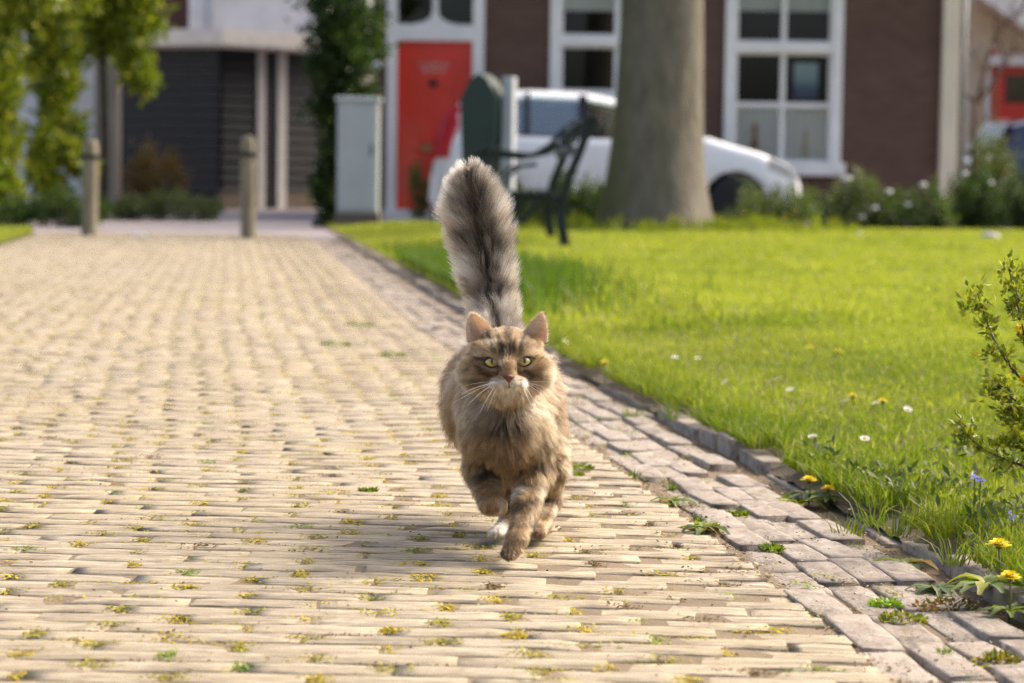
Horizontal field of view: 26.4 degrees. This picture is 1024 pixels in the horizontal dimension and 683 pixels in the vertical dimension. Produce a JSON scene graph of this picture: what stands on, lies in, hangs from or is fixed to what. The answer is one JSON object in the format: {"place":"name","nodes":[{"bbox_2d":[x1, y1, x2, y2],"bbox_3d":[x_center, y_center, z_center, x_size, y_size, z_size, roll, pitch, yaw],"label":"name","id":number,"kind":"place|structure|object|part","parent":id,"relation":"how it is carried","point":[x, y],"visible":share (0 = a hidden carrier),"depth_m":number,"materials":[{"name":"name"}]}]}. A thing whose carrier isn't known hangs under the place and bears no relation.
{"place":"outdoors","nodes":[
{"label":"outdoors","id":0,"kind":"place"},
{"bbox_2d":[0,224,33,242],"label":"verge grass","id":1,"kind":"structure","parent":0,"point":[7,232],"depth_m":17.76,"materials":[{"name":"green plant"}]},
{"bbox_2d":[6,208,339,238],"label":"back street","id":2,"kind":"structure","parent":0,"point":[283,222],"depth_m":23.27,"materials":[{"name":"grey concrete"}]},
{"bbox_2d":[0,0,79,202],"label":"young tree","id":3,"kind":"object","parent":2,"relation":"on","point":[14,14],"visible":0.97,"depth_m":23.64,"materials":[{"name":"green plant"}]},
{"bbox_2d":[16,28,93,212],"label":"white house","id":4,"kind":"structure","parent":2,"relation":"on","point":[86,101],"depth_m":29.36,"materials":[{"name":"paint"}]},
{"bbox_2d":[0,184,115,227],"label":"hedge","id":5,"kind":"object","parent":2,"relation":"on","point":[16,210],"visible":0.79,"depth_m":22.03,"materials":[{"name":"green plant"}]},
{"bbox_2d":[17,0,105,218],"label":"young tree","id":6,"kind":"object","parent":2,"relation":"on","point":[53,64],"visible":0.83,"depth_m":24.66,"materials":[{"name":"green plant"}]},
{"bbox_2d":[94,50,120,213],"bbox_3d":[-5.360,-2.842,28.974,0.289,2.476,0.400,1,4,0],"label":"gate post","id":7,"kind":"object","parent":2,"relation":"on","point":[114,105],"visible":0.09,"depth_m":28.79,"materials":[{"name":"grey wood"}]},
{"bbox_2d":[66,0,179,208],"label":"young tree","id":8,"kind":"object","parent":2,"relation":"on","point":[118,25],"visible":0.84,"depth_m":25.65,"materials":[{"name":"green plant"}]},
{"bbox_2d":[121,133,193,205],"bbox_3d":[-5.061,-2.328,30.441,1.259,1.171,1.239,1,4,0],"label":"rust shrub","id":9,"kind":"object","parent":2,"relation":"on","point":[142,186],"visible":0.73,"depth_m":30.30,"materials":[{"name":"brown plant"}]},
{"bbox_2d":[141,0,188,28],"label":"red building","id":10,"kind":"structure","parent":2,"relation":"on","point":[178,18],"depth_m":46.62,"materials":[{"name":"paint"}]},
{"bbox_2d":[104,185,226,221],"bbox_3d":[-4.043,-1.596,25.479,1.457,0.461,1.413,1,4,0],"label":"hedge","id":11,"kind":"object","parent":2,"relation":"on","point":[135,208],"visible":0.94,"depth_m":25.30,"materials":[{"name":"green plant"}]},
{"bbox_2d":[189,0,316,34],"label":"white building","id":12,"kind":"structure","parent":2,"relation":"on","point":[262,15],"depth_m":45.62,"materials":[{"name":"paint"}]},
{"bbox_2d":[284,0,400,226],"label":"ivy trunk","id":13,"kind":"object","parent":2,"relation":"on","point":[345,56],"visible":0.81,"depth_m":23.27,"materials":[{"name":"green plant"}]},
{"bbox_2d":[334,96,381,225],"bbox_3d":[-1.596,-1.808,22.690,0.462,1.461,0.380,1,4,0],"label":"utility cabinet","id":14,"kind":"object","parent":2,"relation":"on","point":[358,146],"visible":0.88,"depth_m":22.51,"materials":[{"name":"grey metal"}]},
{"bbox_3d":[-1.594,-1.900,22.507,0.372,1.091,0.029,1,4,0],"label":"door","id":15,"kind":"part","parent":14,"relation":"part of","materials":[{"name":"grey metal"}]},
{"bbox_2d":[121,28,324,209],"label":"shed","id":16,"kind":"structure","parent":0,"point":[222,93],"depth_m":34.14,"materials":[{"name":"metal"}]},
{"bbox_2d":[265,50,276,206],"bbox_3d":[-3.830,-3.353,34.515,0.244,2.466,0.050,-3,6,-44],"label":"door","id":17,"kind":"structure","parent":16,"relation":"in","point":[271,56],"depth_m":34.50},
{"bbox_2d":[355,0,372,89],"label":"sky","id":18,"kind":"structure","parent":0,"point":[369,3],"materials":[{"name":"white"}]},
{"bbox_2d":[0,231,905,682],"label":"road","id":19,"kind":"structure","parent":0,"point":[480,657],"depth_m":3.50,"materials":[{"name":"brick"}]},
{"bbox_2d":[81,139,99,235],"bbox_3d":[-3.635,-1.277,18.820,0.169,0.925,0.169,0,4,-20],"label":"bollard","id":20,"kind":"object","parent":19,"relation":"on","point":[90,156],"visible":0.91,"depth_m":18.76,"materials":[{"name":"beige concrete"}]},
{"bbox_2d":[131,234,145,235],"bbox_3d":[-3.221,-0.919,18.845,0.120,0.018,0.100,1,4,0],"label":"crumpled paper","id":21,"kind":"object","parent":19,"relation":"on","point":[138,234],"visible":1,"depth_m":18.80,"materials":[{"name":"white paper"}]},
{"bbox_2d":[239,136,256,237],"bbox_3d":[-2.253,-1.270,18.666,0.156,0.971,0.156,-1,5,-20],"label":"bollard","id":22,"kind":"object","parent":19,"relation":"on","point":[247,153],"visible":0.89,"depth_m":18.61,"materials":[{"name":"beige concrete"}]},
{"bbox_2d":[319,340,350,345],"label":"weed","id":23,"kind":"object","parent":19,"relation":"on","point":[333,343],"visible":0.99,"depth_m":7.09,"materials":[{"name":"green plant"}]},
{"bbox_2d":[344,321,375,326],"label":"weed","id":24,"kind":"object","parent":19,"relation":"on","point":[368,324],"visible":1,"depth_m":8.05,"materials":[{"name":"green plant"}]},
{"bbox_2d":[357,486,378,491],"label":"weed","id":25,"kind":"object","parent":19,"relation":"on","point":[372,489],"visible":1,"depth_m":3.81,"materials":[{"name":"green plant"}]},
{"bbox_2d":[377,350,407,357],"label":"weed","id":26,"kind":"object","parent":19,"relation":"on","point":[396,354],"visible":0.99,"depth_m":6.72,"materials":[{"name":"green plant"}]},
{"bbox_2d":[432,156,577,562],"bbox_3d":[-0.007,0.015,3.348,0.184,0.555,0.591,1,4,0],"label":"cat","id":27,"kind":"object","parent":19,"relation":"on","point":[502,405],"visible":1,"depth_m":3.19},
{"bbox_2d":[567,470,585,475],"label":"weed","id":28,"kind":"object","parent":19,"relation":"on","point":[577,473],"visible":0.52,"depth_m":4.11,"materials":[{"name":"green plant"}]},
{"bbox_2d":[570,462,594,470],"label":"weed","id":29,"kind":"object","parent":19,"relation":"on","point":[582,464],"visible":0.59,"depth_m":4.21,"materials":[{"name":"green plant"}]},
{"bbox_2d":[622,469,644,478],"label":"weed","id":30,"kind":"object","parent":19,"relation":"on","point":[633,474],"visible":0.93,"depth_m":4.13,"materials":[{"name":"green plant"}]},
{"bbox_2d":[308,237,1023,682],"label":"gutter","id":31,"kind":"object","parent":19,"relation":"on","point":[756,497],"visible":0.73,"depth_m":3.44,"materials":[{"name":"brick"}]},
{"bbox_2d":[0,232,997,682],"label":"moss","id":32,"kind":"object","parent":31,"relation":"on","point":[384,630],"visible":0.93,"depth_m":3.25,"materials":[{"name":"green plant"}]},
{"bbox_2d":[5,296,1021,682],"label":"debris","id":33,"kind":"object","parent":31,"relation":"on","point":[611,460],"visible":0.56,"depth_m":3.44,"materials":[{"name":"plant"}]},
{"bbox_2d":[616,404,643,416],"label":"weed","id":34,"kind":"object","parent":31,"relation":"on","point":[626,414],"visible":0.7,"depth_m":5.22,"materials":[{"name":"green plant"}]},
{"bbox_2d":[653,398,684,420],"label":"weed","id":35,"kind":"object","parent":31,"relation":"on","point":[670,417],"visible":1,"depth_m":4.97,"materials":[{"name":"green plant"}]},
{"bbox_2d":[665,481,680,490],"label":"weed","id":36,"kind":"object","parent":31,"relation":"on","point":[670,487],"visible":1,"depth_m":4.01,"materials":[{"name":"green plant"}]},
{"bbox_2d":[725,507,750,515],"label":"weed","id":37,"kind":"object","parent":31,"relation":"on","point":[738,511],"visible":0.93,"depth_m":3.71,"materials":[{"name":"green plant"}]},
{"bbox_2d":[757,541,786,551],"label":"weed","id":38,"kind":"object","parent":31,"relation":"on","point":[775,546],"visible":0.99,"depth_m":3.36,"materials":[{"name":"green plant"}]},
{"bbox_2d":[776,493,831,508],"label":"weed","id":39,"kind":"object","parent":31,"relation":"on","point":[798,500],"visible":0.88,"depth_m":3.86,"materials":[{"name":"green plant"}]},
{"bbox_2d":[784,475,837,505],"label":"dandelion","id":40,"kind":"object","parent":31,"relation":"on","point":[808,479],"visible":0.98,"depth_m":3.90,"materials":[{"name":"yellow plant"}]},
{"bbox_2d":[819,510,876,536],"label":"weed","id":41,"kind":"object","parent":31,"relation":"on","point":[858,533],"visible":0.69,"depth_m":3.52,"materials":[{"name":"green plant"}]},
{"bbox_2d":[844,490,900,528],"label":"grass tuft","id":42,"kind":"object","parent":31,"relation":"on","point":[866,518],"visible":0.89,"depth_m":3.47,"materials":[{"name":"green plant"}]},
{"bbox_2d":[866,595,904,607],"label":"weed","id":43,"kind":"object","parent":31,"relation":"on","point":[887,602],"visible":0.98,"depth_m":2.94,"materials":[{"name":"green plant"}]},
{"bbox_2d":[865,502,927,537],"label":"grass tuft","id":44,"kind":"object","parent":31,"relation":"on","point":[899,531],"visible":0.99,"depth_m":3.38,"materials":[{"name":"green plant"}]},
{"bbox_2d":[877,609,928,624],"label":"weed","id":45,"kind":"object","parent":31,"relation":"on","point":[886,616],"visible":1,"depth_m":2.83,"materials":[{"name":"green plant"}]},
{"bbox_2d":[873,557,940,571],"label":"weed","id":46,"kind":"object","parent":31,"relation":"on","point":[912,561],"visible":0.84,"depth_m":3.27,"materials":[{"name":"green plant"}]},
{"bbox_2d":[904,582,965,596],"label":"weed","id":47,"kind":"object","parent":31,"relation":"on","point":[939,588],"visible":0.95,"depth_m":3.05,"materials":[{"name":"green plant"}]},
{"bbox_2d":[932,643,955,653],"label":"weed","id":48,"kind":"object","parent":31,"relation":"on","point":[944,650],"visible":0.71,"depth_m":2.63,"materials":[{"name":"green plant"}]},
{"bbox_2d":[911,595,978,611],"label":"weed","id":49,"kind":"object","parent":31,"relation":"on","point":[967,606],"visible":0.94,"depth_m":2.93,"materials":[{"name":"brown plant"}]},
{"bbox_2d":[975,570,1023,624],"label":"dandelion","id":50,"kind":"object","parent":31,"relation":"on","point":[1010,609],"visible":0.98,"depth_m":2.86,"materials":[{"name":"green plant"}]},
{"bbox_2d":[976,646,1023,663],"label":"weed","id":51,"kind":"object","parent":31,"relation":"on","point":[999,656],"visible":1,"depth_m":2.61,"materials":[{"name":"green plant"}]},
{"bbox_2d":[650,496,695,506],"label":"weed","id":52,"kind":"object","parent":19,"relation":"on","point":[674,500],"visible":1,"depth_m":3.79,"materials":[{"name":"green plant"}]},
{"bbox_2d":[691,513,704,521],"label":"weed","id":53,"kind":"object","parent":19,"relation":"on","point":[696,519],"visible":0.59,"depth_m":3.62,"materials":[{"name":"green plant"}]},
{"bbox_2d":[680,520,730,536],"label":"weed","id":54,"kind":"object","parent":19,"relation":"on","point":[716,527],"visible":1,"depth_m":3.49,"materials":[{"name":"green plant"}]},
{"bbox_2d":[322,224,1022,568],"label":"lawn edge","id":55,"kind":"object","parent":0,"point":[790,473],"visible":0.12,"depth_m":5.24,"materials":[{"name":"soil"}]},
{"bbox_2d":[378,236,711,337],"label":"long grass","id":56,"kind":"structure","parent":55,"relation":"on","point":[538,272],"depth_m":9.97,"materials":[{"name":"green plant"}]},
{"bbox_2d":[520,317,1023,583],"bbox_3d":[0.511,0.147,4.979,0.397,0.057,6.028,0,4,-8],"label":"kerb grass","id":57,"kind":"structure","parent":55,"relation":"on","point":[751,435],"depth_m":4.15,"materials":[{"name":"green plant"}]},
{"bbox_2d":[767,378,783,383],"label":"dead leaf","id":58,"kind":"object","parent":55,"relation":"on","point":[769,381],"visible":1,"depth_m":5.35,"materials":[{"name":"beige plant"}]},
{"bbox_2d":[549,321,1023,555],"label":"grass","id":59,"kind":"structure","parent":55,"relation":"on","point":[964,363],"depth_m":5.61,"materials":[{"name":"green plant"}]},
{"bbox_2d":[808,434,817,443],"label":"daisy","id":60,"kind":"object","parent":55,"relation":"on","point":[812,436],"visible":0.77,"depth_m":4.33,"materials":[{"name":"white plant"}]},
{"bbox_2d":[846,392,857,405],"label":"dandelion","id":61,"kind":"object","parent":55,"relation":"on","point":[852,395],"visible":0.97,"depth_m":5.11,"materials":[{"name":"yellow plant"}]},
{"bbox_2d":[860,435,869,440],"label":"daisy","id":62,"kind":"object","parent":55,"relation":"on","point":[865,437],"visible":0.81,"depth_m":4.31,"materials":[{"name":"white plant"}]},
{"bbox_2d":[876,398,889,410],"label":"dandelion","id":63,"kind":"object","parent":55,"relation":"on","point":[882,401],"visible":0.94,"depth_m":4.99,"materials":[{"name":"yellow plant"}]},
{"bbox_2d":[799,433,1023,541],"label":"grass","id":64,"kind":"structure","parent":55,"relation":"on","point":[937,483],"depth_m":3.72,"materials":[{"name":"green plant"}]},
{"bbox_2d":[970,473,978,498],"bbox_3d":[0.749,0.247,3.552,0.016,0.074,0.016,-3,5,-38],"label":"forget me not","id":65,"kind":"object","parent":55,"relation":"on","point":[974,475],"visible":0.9,"depth_m":3.55,"materials":[{"name":"purple plant"}]},
{"bbox_2d":[974,476,985,505],"bbox_3d":[0.755,0.251,3.532,0.019,0.070,0.015,1,4,0],"label":"forget me not","id":66,"kind":"object","parent":55,"relation":"on","point":[977,479],"visible":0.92,"depth_m":3.53,"materials":[{"name":"purple plant"}]},
{"bbox_2d":[938,250,1023,478],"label":"flowering shrub","id":67,"kind":"object","parent":55,"relation":"on","point":[1014,436],"visible":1,"depth_m":3.42,"materials":[{"name":"green plant"}]},
{"bbox_2d":[1008,510,1015,532],"bbox_3d":[0.744,0.280,3.248,0.012,0.060,0.016,2,4,9],"label":"forget me not","id":68,"kind":"object","parent":55,"relation":"on","point":[1009,517],"visible":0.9,"depth_m":3.25,"materials":[{"name":"purple plant"}]},
{"bbox_2d":[325,220,1023,391],"bbox_3d":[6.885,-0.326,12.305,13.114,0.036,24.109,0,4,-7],"label":"lawn","id":69,"kind":"structure","parent":0,"point":[846,297],"depth_m":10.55,"materials":[{"name":"green plant"}]},
{"bbox_2d":[460,73,516,212],"bbox_3d":[-0.199,-1.589,19.115,0.450,1.498,0.328,2,4,17],"label":"litter bin","id":70,"kind":"object","parent":69,"relation":"on","point":[488,108],"visible":0.52,"depth_m":18.97,"materials":[{"name":"green metal"}]},
{"bbox_2d":[515,183,543,223],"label":"shrub","id":71,"kind":"object","parent":69,"relation":"on","point":[527,207],"visible":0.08,"depth_m":22.97,"materials":[{"name":"green plant"}]},
{"bbox_2d":[469,113,599,246],"bbox_3d":[0.140,-1.204,16.477,0.899,0.997,1.710,1,4,-3],"label":"park bench","id":72,"kind":"object","parent":69,"relation":"on","point":[536,198],"visible":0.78,"depth_m":15.69,"materials":[{"name":"black metal"}]},
{"bbox_2d":[541,163,604,224],"bbox_3d":[0.735,-1.505,22.916,0.904,0.793,1.196,1,4,0],"label":"shrub","id":73,"kind":"object","parent":69,"relation":"on","point":[584,195],"visible":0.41,"depth_m":22.78,"materials":[{"name":"green plant"}]},
{"bbox_2d":[594,0,713,230],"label":"tree","id":74,"kind":"object","parent":69,"relation":"on","point":[656,170],"visible":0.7,"depth_m":21.10,"materials":[{"name":"grey plant"}]},
{"bbox_2d":[979,231,999,237],"bbox_3d":[4.228,-0.906,19.360,0.191,0.141,0.160,3,5,24],"label":"stone","id":75,"kind":"object","parent":69,"relation":"on","point":[989,234],"visible":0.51,"depth_m":19.31,"materials":[{"name":"beige stone"}]},
{"bbox_2d":[517,209,858,233],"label":"meadow grass","id":76,"kind":"structure","parent":0,"point":[573,222],"depth_m":20.80,"materials":[{"name":"green plant"}]},
{"bbox_2d":[751,124,757,151],"bbox_3d":[2.994,-2.459,26.977,0.086,0.466,0.083,1,4,0],"label":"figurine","id":77,"kind":"object","parent":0,"point":[754,145],"visible":0.71,"depth_m":26.95,"materials":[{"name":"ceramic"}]},
{"bbox_2d":[802,130,807,159],"bbox_3d":[3.625,-2.413,26.979,0.072,0.392,0.070,1,4,0],"label":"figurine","id":78,"kind":"object","parent":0,"point":[805,151],"visible":1,"depth_m":26.96,"materials":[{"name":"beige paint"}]},
{"label":"ground","id":79,"kind":"structure","parent":0,"visible":0},
{"bbox_2d":[372,0,967,227],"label":"brick house","id":80,"kind":"structure","parent":79,"relation":"on","point":[891,89],"depth_m":26.86,"materials":[{"name":"brick"}]},
{"bbox_2d":[396,41,472,208],"bbox_3d":[-0.959,-2.663,26.935,0.924,2.065,0.105,1,4,0],"label":"door","id":81,"kind":"structure","parent":80,"relation":"in","point":[433,77],"depth_m":26.90,"materials":[{"name":"red paint"}]},
{"bbox_2d":[545,0,620,104],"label":"window","id":82,"kind":"structure","parent":80,"relation":"in","point":[558,40],"depth_m":26.78,"materials":[{"name":"white paint"}]},
{"bbox_2d":[723,0,844,175],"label":"window","id":83,"kind":"structure","parent":80,"relation":"in","point":[781,125],"depth_m":26.86,"materials":[{"name":"white paint"}]},
{"bbox_2d":[793,63,817,99],"bbox_3d":[3.620,-3.206,26.927,0.294,0.450,0.010,1,4,0],"label":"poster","id":84,"kind":"object","parent":80,"relation":"attached to","point":[805,81],"visible":1,"depth_m":26.92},
{"bbox_2d":[336,238,1023,625],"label":"kerb","id":85,"kind":"structure","parent":79,"relation":"on","point":[730,448],"depth_m":4.44,"materials":[{"name":"stone"}]},
{"bbox_2d":[600,360,609,387],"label":"dandelion","id":86,"kind":"object","parent":85,"relation":"on","point":[604,362],"visible":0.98,"depth_m":5.94,"materials":[{"name":"yellow plant"}]},
{"bbox_2d":[801,485,846,509],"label":"dandelion","id":87,"kind":"object","parent":85,"relation":"on","point":[826,497],"visible":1,"depth_m":3.86,"materials":[{"name":"green plant"}]},
{"bbox_2d":[918,528,981,567],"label":"grass tuft","id":88,"kind":"object","parent":85,"relation":"on","point":[955,561],"visible":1,"depth_m":3.13,"materials":[{"name":"green plant"}]},
{"bbox_2d":[952,538,1009,589],"bbox_3d":[0.678,0.320,3.019,0.103,0.093,0.099,-2,5,-31],"label":"dandelion","id":89,"kind":"object","parent":85,"relation":"on","point":[998,543],"visible":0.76,"depth_m":3.02,"materials":[{"name":"yellow plant"}]},
{"bbox_2d":[947,572,1023,594],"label":"weed","id":90,"kind":"object","parent":85,"relation":"on","point":[979,581],"visible":0.93,"depth_m":2.92,"materials":[{"name":"green plant"}]},
{"label":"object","id":91,"kind":"structure","parent":0,"visible":0},
{"bbox_2d":[405,158,441,221],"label":"shrub","id":92,"kind":"object","parent":91,"relation":"on","point":[419,200],"depth_m":25.54,"materials":[{"name":"green plant"}]},
{"bbox_2d":[428,89,801,223],"bbox_3d":[1.187,-2.113,25.405,4.266,1.579,1.768,1,4,-1],"label":"parked car","id":93,"kind":"object","parent":91,"relation":"on","point":[763,172],"visible":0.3,"depth_m":24.59,"materials":[{"name":"white paint"}]},
{"bbox_2d":[719,175,822,226],"bbox_3d":[2.779,-1.457,23.518,1.087,0.658,1.368,1,4,0],"label":"shrub","id":94,"kind":"object","parent":91,"relation":"on","point":[778,208],"visible":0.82,"depth_m":23.37,"materials":[{"name":"green plant"}]},
{"bbox_2d":[800,157,889,229],"bbox_3d":[3.676,-1.594,24.147,1.104,0.884,1.089,0,4,-15],"label":"border shrub","id":95,"kind":"object","parent":91,"relation":"on","point":[859,191],"visible":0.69,"depth_m":24.01,"materials":[{"name":"green plant"}]},
{"bbox_2d":[863,173,959,229],"bbox_3d":[4.435,-1.504,24.181,1.089,0.727,1.186,1,4,0],"label":"border shrub","id":96,"kind":"object","parent":91,"relation":"on","point":[899,213],"visible":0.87,"depth_m":24.06,"materials":[{"name":"green plant"}]},
{"bbox_2d":[944,158,998,229],"bbox_3d":[5.354,-1.685,25.446,0.665,0.931,1.246,1,4,0],"label":"border shrub","id":97,"kind":"object","parent":91,"relation":"on","point":[965,198],"visible":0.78,"depth_m":25.26,"materials":[{"name":"green plant"}]},
{"bbox_2d":[955,112,1022,226],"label":"tall bush","id":98,"kind":"object","parent":91,"relation":"on","point":[999,161],"visible":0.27,"depth_m":28.35,"materials":[{"name":"green plant"}]},
{"bbox_2d":[956,0,1023,159],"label":"cream house","id":99,"kind":"structure","parent":91,"relation":"on","point":[1003,100],"depth_m":32.75,"materials":[{"name":"paint"}]},
{"bbox_2d":[998,66,1023,119],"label":"window","id":100,"kind":"structure","parent":99,"relation":"in","point":[1006,111],"depth_m":32.84,"materials":[{"name":"red paint"}]},
{"bbox_2d":[964,119,1023,223],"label":"parked car","id":101,"kind":"object","parent":91,"relation":"on","point":[1013,129],"visible":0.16,"depth_m":29.61,"materials":[{"name":"white paint"}]},
{"bbox_3d":[7.127,-2.870,31.008,0.395,0.413,0.103,0,4,-7],"label":"side window","id":102,"kind":"part","parent":101,"relation":"part of","materials":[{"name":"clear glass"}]},
{"bbox_2d":[965,0,1023,176],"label":"bare tree","id":103,"kind":"object","parent":91,"relation":"on","point":[977,100],"visible":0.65,"depth_m":28.78,"materials":[{"name":"brown wood"}]},
{"bbox_2d":[972,166,1023,229],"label":"border shrub","id":104,"kind":"object","parent":91,"relation":"on","point":[1000,209],"visible":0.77,"depth_m":25.37,"materials":[{"name":"green plant"}]}
]}

